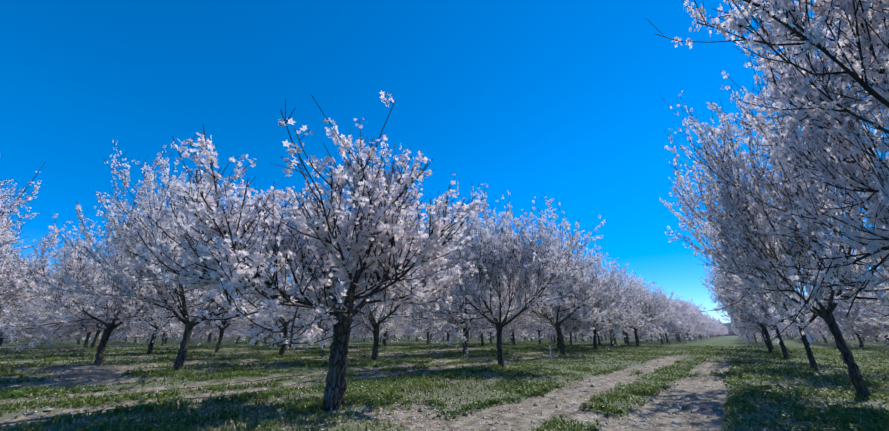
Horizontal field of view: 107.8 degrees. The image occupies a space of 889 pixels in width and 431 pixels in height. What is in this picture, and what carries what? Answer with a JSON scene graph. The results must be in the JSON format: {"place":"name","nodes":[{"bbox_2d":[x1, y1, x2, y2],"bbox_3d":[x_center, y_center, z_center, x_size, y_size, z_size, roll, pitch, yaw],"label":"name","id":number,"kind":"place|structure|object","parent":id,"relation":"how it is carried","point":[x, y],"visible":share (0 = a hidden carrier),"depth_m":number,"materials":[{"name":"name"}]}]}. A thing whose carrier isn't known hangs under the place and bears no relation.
{"place":"outdoors","nodes":[
{"label":"outdoors","id":0,"kind":"place"},
{"bbox_2d":[0,343,888,430],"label":"ground","id":1,"kind":"structure","parent":0,"point":[522,421],"depth_m":6.26,"materials":[{"name":"brown soil"}]},
{"bbox_2d":[0,162,52,310],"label":"almond tree","id":2,"kind":"object","parent":1,"relation":"on","point":[6,208],"visible":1,"depth_m":10.19,"materials":[{"name":"white plant"}]},
{"bbox_2d":[0,244,62,344],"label":"almond tree","id":3,"kind":"object","parent":1,"relation":"on","point":[20,307],"visible":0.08,"depth_m":17.41,"materials":[{"name":"white plant"}]},
{"bbox_2d":[0,212,67,339],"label":"almond tree","id":4,"kind":"object","parent":1,"relation":"on","point":[15,295],"visible":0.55,"depth_m":13.74,"materials":[{"name":"white plant"}]},
{"bbox_2d":[0,261,75,346],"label":"almond tree","id":5,"kind":"object","parent":1,"relation":"on","point":[1,339],"visible":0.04,"depth_m":22.28,"materials":[{"name":"white plant"}]},
{"bbox_2d":[37,297,128,347],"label":"almond tree","id":6,"kind":"object","parent":1,"relation":"on","point":[89,332],"visible":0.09,"depth_m":27.24,"materials":[{"name":"white plant"}]},
{"bbox_2d":[42,262,159,348],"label":"almond tree","id":7,"kind":"object","parent":1,"relation":"on","point":[94,343],"visible":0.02,"depth_m":24.14,"materials":[{"name":"white plant"}]},
{"bbox_2d":[34,252,168,340],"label":"almond tree","id":8,"kind":"object","parent":1,"relation":"on","point":[69,323],"visible":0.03,"depth_m":19.40,"materials":[{"name":"white plant"}]},
{"bbox_2d":[0,211,204,364],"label":"almond tree","id":9,"kind":"object","parent":1,"relation":"on","point":[78,264],"visible":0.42,"depth_m":11.18,"materials":[{"name":"white plant"}]},
{"bbox_2d":[63,261,225,353],"bbox_3d":[-15.618,4.332,18.145,7.007,6.839,7.025,-10,-23,31],"label":"almond tree","id":10,"kind":"object","parent":1,"relation":"on","point":[111,318],"visible":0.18,"depth_m":17.19,"materials":[{"name":"white plant"}]},
{"bbox_2d":[42,139,316,370],"bbox_3d":[-7.279,1.327,10.238,6.634,7.010,7.134,16,-26,-38],"label":"almond tree","id":11,"kind":"object","parent":1,"relation":"on","point":[143,227],"visible":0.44,"depth_m":8.75,"materials":[{"name":"white plant"}]},
{"bbox_2d":[163,299,262,346],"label":"almond tree","id":12,"kind":"object","parent":1,"relation":"on","point":[237,326],"visible":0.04,"depth_m":26.21,"materials":[{"name":"white plant"}]},
{"bbox_2d":[171,267,278,351],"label":"almond tree","id":13,"kind":"object","parent":1,"relation":"on","point":[206,327],"visible":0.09,"depth_m":19.27,"materials":[{"name":"white plant"}]},
{"bbox_2d":[224,302,294,344],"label":"almond tree","id":14,"kind":"object","parent":1,"relation":"on","point":[242,330],"visible":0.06,"depth_m":31.76,"materials":[{"name":"white plant"}]},
{"bbox_2d":[266,291,306,345],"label":"almond tree","id":15,"kind":"object","parent":1,"relation":"on","point":[277,324],"visible":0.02,"depth_m":28.25,"materials":[{"name":"white plant"}]},
{"bbox_2d":[217,232,357,354],"bbox_3d":[-8.105,3.803,16.984,7.886,6.990,7.570,-14,-25,37],"label":"almond tree","id":16,"kind":"object","parent":1,"relation":"on","point":[283,347],"visible":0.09,"depth_m":16.48,"materials":[{"name":"white plant"}]},
{"bbox_2d":[126,90,490,410],"bbox_3d":[-1.763,0.546,5.071,4.973,4.974,5.287,-2,-20,6],"label":"almond tree","id":17,"kind":"object","parent":1,"relation":"on","point":[374,233],"visible":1,"depth_m":4.26,"materials":[{"name":"white plant"}]},
{"bbox_2d":[288,315,331,339],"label":"almond tree","id":18,"kind":"object","parent":1,"relation":"on","point":[305,331],"visible":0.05,"depth_m":36.03,"materials":[{"name":"white plant"}]},
{"bbox_2d":[278,282,357,347],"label":"almond tree","id":19,"kind":"object","parent":1,"relation":"on","point":[316,324],"visible":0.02,"depth_m":23.88,"materials":[{"name":"white plant"}]},
{"bbox_2d":[0,288,643,424],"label":"hoses","id":20,"kind":"object","parent":1,"relation":"on","point":[262,379],"visible":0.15,"depth_m":7.88,"materials":[{"name":"black"}]},
{"bbox_2d":[341,279,415,349],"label":"almond tree","id":21,"kind":"object","parent":1,"relation":"on","point":[392,322],"visible":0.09,"depth_m":21.00,"materials":[{"name":"white plant"}]},
{"bbox_2d":[292,215,475,359],"bbox_3d":[-3.042,2.436,14.108,7.372,7.572,6.314,16,-26,-38],"label":"almond tree","id":22,"kind":"object","parent":1,"relation":"on","point":[371,317],"visible":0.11,"depth_m":13.47,"materials":[{"name":"white plant"}]},
{"bbox_2d":[354,301,416,345],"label":"almond tree","id":23,"kind":"object","parent":1,"relation":"on","point":[385,340],"visible":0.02,"depth_m":26.74,"materials":[{"name":"white plant"}]},
{"bbox_2d":[356,308,415,343],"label":"almond tree","id":24,"kind":"object","parent":1,"relation":"on","point":[369,326],"visible":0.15,"depth_m":36.23,"materials":[{"name":"white plant"}]},
{"bbox_2d":[390,279,456,344],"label":"almond tree","id":25,"kind":"object","parent":1,"relation":"on","point":[411,323],"visible":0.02,"depth_m":32.09,"materials":[{"name":"white plant"}]},
{"bbox_2d":[8,350,874,430],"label":"pebbles","id":26,"kind":"object","parent":1,"relation":"on","point":[704,428],"visible":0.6,"depth_m":4.70,"materials":[{"name":"stone"}]},
{"bbox_2d":[415,295,472,346],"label":"almond tree","id":27,"kind":"object","parent":1,"relation":"on","point":[425,327],"visible":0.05,"depth_m":25.18,"materials":[{"name":"white plant"}]},
{"bbox_2d":[0,342,888,430],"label":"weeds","id":28,"kind":"object","parent":1,"relation":"on","point":[839,418],"visible":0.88,"depth_m":6.16,"materials":[{"name":"green plant"}]},
{"bbox_2d":[1,352,887,430],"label":"fallen petals","id":29,"kind":"object","parent":1,"relation":"on","point":[454,400],"visible":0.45,"depth_m":4.72,"materials":[{"name":"white plant"}]},
{"bbox_2d":[409,233,520,353],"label":"almond tree","id":30,"kind":"object","parent":1,"relation":"on","point":[495,311],"visible":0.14,"depth_m":17.18,"materials":[{"name":"white plant"}]},
{"bbox_2d":[448,304,488,343],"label":"almond tree","id":31,"kind":"object","parent":1,"relation":"on","point":[469,328],"depth_m":36.03,"materials":[{"name":"white plant"}]},
{"bbox_2d":[454,294,510,344],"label":"almond tree","id":32,"kind":"object","parent":1,"relation":"on","point":[480,327],"visible":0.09,"depth_m":27.96,"materials":[{"name":"white plant"}]},
{"bbox_2d":[455,277,542,342],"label":"almond tree","id":33,"kind":"object","parent":1,"relation":"on","point":[473,322],"visible":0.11,"depth_m":20.81,"materials":[{"name":"white plant"}]},
{"bbox_2d":[394,181,607,366],"bbox_3d":[1.683,1.878,11.410,6.882,6.844,6.865,6,-21,-19],"label":"almond tree","id":34,"kind":"object","parent":1,"relation":"on","point":[516,248],"visible":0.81,"depth_m":10.93,"materials":[{"name":"white plant"}]},
{"bbox_2d":[477,304,535,344],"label":"almond tree","id":35,"kind":"object","parent":1,"relation":"on","point":[513,333],"visible":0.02,"depth_m":32.97,"materials":[{"name":"white plant"}]},
{"bbox_2d":[519,312,569,343],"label":"almond tree","id":36,"kind":"object","parent":1,"relation":"on","point":[531,333],"visible":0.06,"depth_m":36.14,"materials":[{"name":"white plant"}]},
{"bbox_2d":[497,229,629,353],"bbox_3d":[5.897,4.023,17.458,7.774,6.904,7.463,-12,-22,25],"label":"almond tree","id":37,"kind":"object","parent":1,"relation":"on","point":[578,309],"visible":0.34,"depth_m":17.09,"materials":[{"name":"white plant"}]},
{"bbox_2d":[520,270,606,347],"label":"almond tree","id":38,"kind":"object","parent":1,"relation":"on","point":[584,325],"visible":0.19,"depth_m":24.00,"materials":[{"name":"white plant"}]},
{"bbox_2d":[545,300,603,345],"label":"almond tree","id":39,"kind":"object","parent":1,"relation":"on","point":[568,332],"visible":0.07,"depth_m":28.95,"materials":[{"name":"white plant"}]},
{"bbox_2d":[564,304,622,344],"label":"almond tree","id":40,"kind":"object","parent":1,"relation":"on","point":[598,338],"visible":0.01,"depth_m":31.82,"materials":[{"name":"white plant"}]},
{"bbox_2d":[545,252,666,348],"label":"almond tree","id":41,"kind":"object","parent":1,"relation":"on","point":[628,316],"visible":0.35,"depth_m":21.17,"materials":[{"name":"white plant"}]},
{"bbox_2d":[579,277,655,346],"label":"almond tree","id":42,"kind":"object","parent":1,"relation":"on","point":[612,315],"visible":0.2,"depth_m":25.78,"materials":[{"name":"white plant"}]},
{"bbox_2d":[605,273,668,344],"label":"almond tree","id":43,"kind":"object","parent":1,"relation":"on","point":[647,329],"visible":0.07,"depth_m":33.15,"materials":[{"name":"white plant"}]},
{"bbox_2d":[598,266,682,344],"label":"almond tree","id":44,"kind":"object","parent":1,"relation":"on","point":[647,299],"visible":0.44,"depth_m":29.13,"materials":[{"name":"white plant"}]},
{"bbox_2d":[692,228,807,358],"bbox_3d":[14.178,2.898,14.672,6.871,7.098,4.385,18,-28,-38],"label":"almond tree","id":45,"kind":"object","parent":1,"relation":"on","point":[781,342],"visible":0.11,"depth_m":14.40,"materials":[{"name":"white plant"}]},
{"bbox_2d":[705,269,799,349],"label":"almond tree","id":46,"kind":"object","parent":1,"relation":"on","point":[726,319],"visible":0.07,"depth_m":22.53,"materials":[{"name":"white plant"}]},
{"bbox_2d":[700,246,820,352],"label":"almond tree","id":47,"kind":"object","parent":1,"relation":"on","point":[719,279],"visible":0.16,"depth_m":19.29,"materials":[{"name":"white plant"}]},
{"bbox_2d":[646,0,888,343],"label":"almond tree","id":48,"kind":"object","parent":1,"relation":"on","point":[863,24],"visible":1,"depth_m":3.44,"materials":[{"name":"white plant"}]},
{"bbox_2d":[659,36,888,396],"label":"almond tree","id":49,"kind":"object","parent":1,"relation":"on","point":[740,237],"visible":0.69,"depth_m":6.75,"materials":[{"name":"white plant"}]},
{"bbox_2d":[687,174,887,370],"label":"almond tree","id":50,"kind":"object","parent":1,"relation":"on","point":[755,310],"visible":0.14,"depth_m":9.98,"materials":[{"name":"white plant"}]},
{"bbox_2d":[835,260,888,338],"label":"almond tree","id":51,"kind":"object","parent":1,"relation":"on","point":[886,308],"visible":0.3,"depth_m":18.14,"materials":[{"name":"white plant"}]},
{"bbox_2d":[857,271,888,293],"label":"almond tree","id":52,"kind":"object","parent":1,"relation":"on","point":[880,284],"visible":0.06,"depth_m":15.27,"materials":[{"name":"white plant"}]},
{"bbox_2d":[0,335,888,349],"bbox_3d":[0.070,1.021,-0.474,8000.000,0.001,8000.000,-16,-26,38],"label":"ground","id":53,"kind":"structure","parent":0,"point":[795,342],"depth_m":48.16,"materials":[{"name":"green plant"}]},
{"bbox_2d":[0,259,59,346],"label":"almond tree","id":54,"kind":"object","parent":53,"relation":"on","point":[37,330],"visible":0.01,"depth_m":25.04,"materials":[{"name":"white plant"}]},
{"bbox_2d":[42,304,102,344],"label":"almond tree","id":55,"kind":"object","parent":53,"relation":"on","point":[78,340],"depth_m":34.59,"materials":[{"name":"white plant"}]},
{"bbox_2d":[111,325,144,342],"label":"almond tree","id":56,"kind":"object","parent":53,"relation":"on","point":[137,336],"visible":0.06,"depth_m":42.74,"materials":[{"name":"white plant"}]},
{"bbox_2d":[113,328,144,341],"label":"almond tree","id":57,"kind":"object","parent":53,"relation":"on","point":[127,335],"visible":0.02,"depth_m":46.84,"materials":[{"name":"white plant"}]},
{"bbox_2d":[117,307,196,345],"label":"almond tree","id":58,"kind":"object","parent":53,"relation":"on","point":[177,327],"visible":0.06,"depth_m":31.07,"materials":[{"name":"white plant"}]},
{"bbox_2d":[136,321,196,343],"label":"almond tree","id":59,"kind":"object","parent":53,"relation":"on","point":[150,335],"visible":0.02,"depth_m":37.02,"materials":[{"name":"white plant"}]},
{"bbox_2d":[193,329,236,341],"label":"almond tree","id":60,"kind":"object","parent":53,"relation":"on","point":[208,339],"depth_m":43.69,"materials":[{"name":"white plant"}]},
{"bbox_2d":[194,315,236,343],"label":"almond tree","id":61,"kind":"object","parent":53,"relation":"on","point":[216,333],"visible":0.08,"depth_m":39.00,"materials":[{"name":"white plant"}]},
{"bbox_2d":[203,302,269,343],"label":"almond tree","id":62,"kind":"object","parent":53,"relation":"on","point":[231,329],"visible":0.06,"depth_m":35.86,"materials":[{"name":"white plant"}]},
{"bbox_2d":[350,321,372,341],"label":"almond tree","id":63,"kind":"object","parent":53,"relation":"on","point":[360,332],"visible":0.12,"depth_m":47.85,"materials":[{"name":"white plant"}]},
{"bbox_2d":[398,306,423,341],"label":"almond tree","id":64,"kind":"object","parent":53,"relation":"on","point":[416,327],"visible":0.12,"depth_m":47.06,"materials":[{"name":"white plant"}]},
{"bbox_2d":[402,325,424,340],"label":"almond tree","id":65,"kind":"object","parent":53,"relation":"on","point":[412,333],"visible":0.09,"depth_m":55.42,"materials":[{"name":"white plant"}]},
{"bbox_2d":[407,309,436,342],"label":"almond tree","id":66,"kind":"object","parent":53,"relation":"on","point":[430,334],"visible":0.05,"depth_m":41.62,"materials":[{"name":"white plant"}]},
{"bbox_2d":[433,329,460,340],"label":"almond tree","id":67,"kind":"object","parent":53,"relation":"on","point":[445,335],"visible":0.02,"depth_m":50.96,"materials":[{"name":"white plant"}]},
{"bbox_2d":[467,318,514,342],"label":"almond tree","id":68,"kind":"object","parent":53,"relation":"on","point":[472,332],"visible":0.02,"depth_m":40.23,"materials":[{"name":"white plant"}]},
{"bbox_2d":[486,323,533,342],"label":"almond tree","id":69,"kind":"object","parent":53,"relation":"on","point":[530,331],"visible":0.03,"depth_m":42.10,"materials":[{"name":"white plant"}]},
{"bbox_2d":[502,330,524,339],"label":"almond tree","id":70,"kind":"object","parent":53,"relation":"on","point":[514,334],"visible":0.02,"depth_m":55.49,"materials":[{"name":"white plant"}]},
{"bbox_2d":[161,323,878,335],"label":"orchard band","id":71,"kind":"object","parent":53,"relation":"on","point":[731,333],"visible":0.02,"depth_m":171.22,"materials":[{"name":"plant"}]},
{"bbox_2d":[529,290,579,342],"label":"almond tree","id":72,"kind":"object","parent":53,"relation":"on","point":[548,330],"visible":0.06,"depth_m":40.90,"materials":[{"name":"white plant"}]},
{"bbox_2d":[551,321,601,341],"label":"almond tree","id":73,"kind":"object","parent":53,"relation":"on","point":[574,331],"visible":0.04,"depth_m":44.34,"materials":[{"name":"white plant"}]},
{"bbox_2d":[582,287,637,343],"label":"almond tree","id":74,"kind":"object","parent":53,"relation":"on","point":[615,341],"depth_m":36.03,"materials":[{"name":"white plant"}]},
{"bbox_2d":[599,314,653,342],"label":"almond tree","id":75,"kind":"object","parent":53,"relation":"on","point":[625,341],"visible":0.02,"depth_m":39.80,"materials":[{"name":"white plant"}]},
{"bbox_2d":[621,300,654,340],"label":"almond tree","id":76,"kind":"object","parent":53,"relation":"on","point":[640,332],"visible":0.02,"depth_m":42.00,"materials":[{"name":"white plant"}]},
{"bbox_2d":[644,288,687,343],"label":"almond tree","id":77,"kind":"object","parent":53,"relation":"on","point":[673,323],"visible":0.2,"depth_m":37.41,"materials":[{"name":"white plant"}]},
{"bbox_2d":[648,290,694,342],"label":"almond tree","id":78,"kind":"object","parent":53,"relation":"on","point":[685,307],"visible":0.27,"depth_m":42.12,"materials":[{"name":"white plant"}]},
{"bbox_2d":[652,300,699,341],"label":"almond tree","id":79,"kind":"object","parent":53,"relation":"on","point":[688,326],"visible":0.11,"depth_m":44.93,"materials":[{"name":"white plant"}]},
{"bbox_2d":[648,296,707,340],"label":"almond tree","id":80,"kind":"object","parent":53,"relation":"on","point":[696,333],"visible":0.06,"depth_m":49.04,"materials":[{"name":"white plant"}]},
{"bbox_2d":[654,306,709,339],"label":"almond tree","id":81,"kind":"object","parent":53,"relation":"on","point":[694,315],"visible":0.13,"depth_m":52.28,"materials":[{"name":"white plant"}]},
{"bbox_2d":[670,309,708,337],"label":"almond tree","id":82,"kind":"object","parent":53,"relation":"on","point":[698,318],"visible":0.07,"depth_m":61.57,"materials":[{"name":"white plant"}]},
{"bbox_2d":[671,298,712,339],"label":"almond tree","id":83,"kind":"object","parent":53,"relation":"on","point":[703,326],"visible":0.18,"depth_m":55.74,"materials":[{"name":"white plant"}]},
{"bbox_2d":[690,317,715,338],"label":"almond tree","id":84,"kind":"object","parent":53,"relation":"on","point":[711,323],"visible":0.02,"depth_m":72.53,"materials":[{"name":"white plant"}]},
{"bbox_2d":[695,313,715,338],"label":"almond tree","id":85,"kind":"object","parent":53,"relation":"on","point":[711,320],"visible":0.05,"depth_m":76.23,"materials":[{"name":"white plant"}]},
{"bbox_2d":[706,314,720,337],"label":"almond tree","id":86,"kind":"object","parent":53,"relation":"on","point":[713,325],"visible":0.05,"depth_m":91.89,"materials":[{"name":"white plant"}]},
{"bbox_2d":[709,318,724,336],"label":"almond tree","id":87,"kind":"object","parent":53,"relation":"on","point":[717,331],"visible":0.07,"depth_m":98.30,"materials":[{"name":"white plant"}]},
{"bbox_2d":[727,312,759,342],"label":"almond tree","id":88,"kind":"object","parent":53,"relation":"on","point":[741,332],"visible":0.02,"depth_m":41.81,"materials":[{"name":"white plant"}]},
{"bbox_2d":[731,318,758,339],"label":"almond tree","id":89,"kind":"object","parent":53,"relation":"on","point":[741,334],"visible":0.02,"depth_m":53.98,"materials":[{"name":"white plant"}]},
{"bbox_2d":[732,327,765,341],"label":"almond tree","id":90,"kind":"object","parent":53,"relation":"on","point":[751,331],"visible":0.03,"depth_m":37.14,"materials":[{"name":"white plant"}]},
{"bbox_2d":[723,299,798,346],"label":"almond tree","id":91,"kind":"object","parent":53,"relation":"on","point":[745,324],"visible":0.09,"depth_m":30.16,"materials":[{"name":"white plant"}]},
{"bbox_2d":[748,311,793,334],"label":"almond tree","id":92,"kind":"object","parent":53,"relation":"on","point":[773,329],"depth_m":32.22,"materials":[{"name":"white plant"}]},
{"bbox_2d":[806,324,824,341],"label":"almond tree","id":93,"kind":"object","parent":53,"relation":"on","point":[817,337],"depth_m":44.13,"materials":[{"name":"white plant"}]},
{"bbox_2d":[795,293,854,337],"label":"almond tree","id":94,"kind":"object","parent":53,"relation":"on","point":[810,325],"visible":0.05,"depth_m":37.55,"materials":[{"name":"white plant"}]},
{"bbox_2d":[788,302,865,342],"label":"almond tree","id":95,"kind":"object","parent":53,"relation":"on","point":[825,336],"visible":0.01,"depth_m":40.22,"materials":[{"name":"white plant"}]},
{"bbox_2d":[796,284,862,341],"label":"almond tree","id":96,"kind":"object","parent":53,"relation":"on","point":[823,319],"depth_m":33.69,"materials":[{"name":"white plant"}]},
{"bbox_2d":[809,279,888,344],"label":"almond tree","id":97,"kind":"object","parent":53,"relation":"on","point":[841,311],"visible":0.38,"depth_m":25.64,"materials":[{"name":"white plant"}]},
{"bbox_2d":[811,293,888,346],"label":"almond tree","id":98,"kind":"object","parent":53,"relation":"on","point":[870,334],"visible":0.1,"depth_m":28.44,"materials":[{"name":"white plant"}]},
{"bbox_2d":[0,0,888,322],"label":"sky","id":99,"kind":"structure","parent":0,"point":[563,101],"materials":[{"name":"blue"}]}
]}

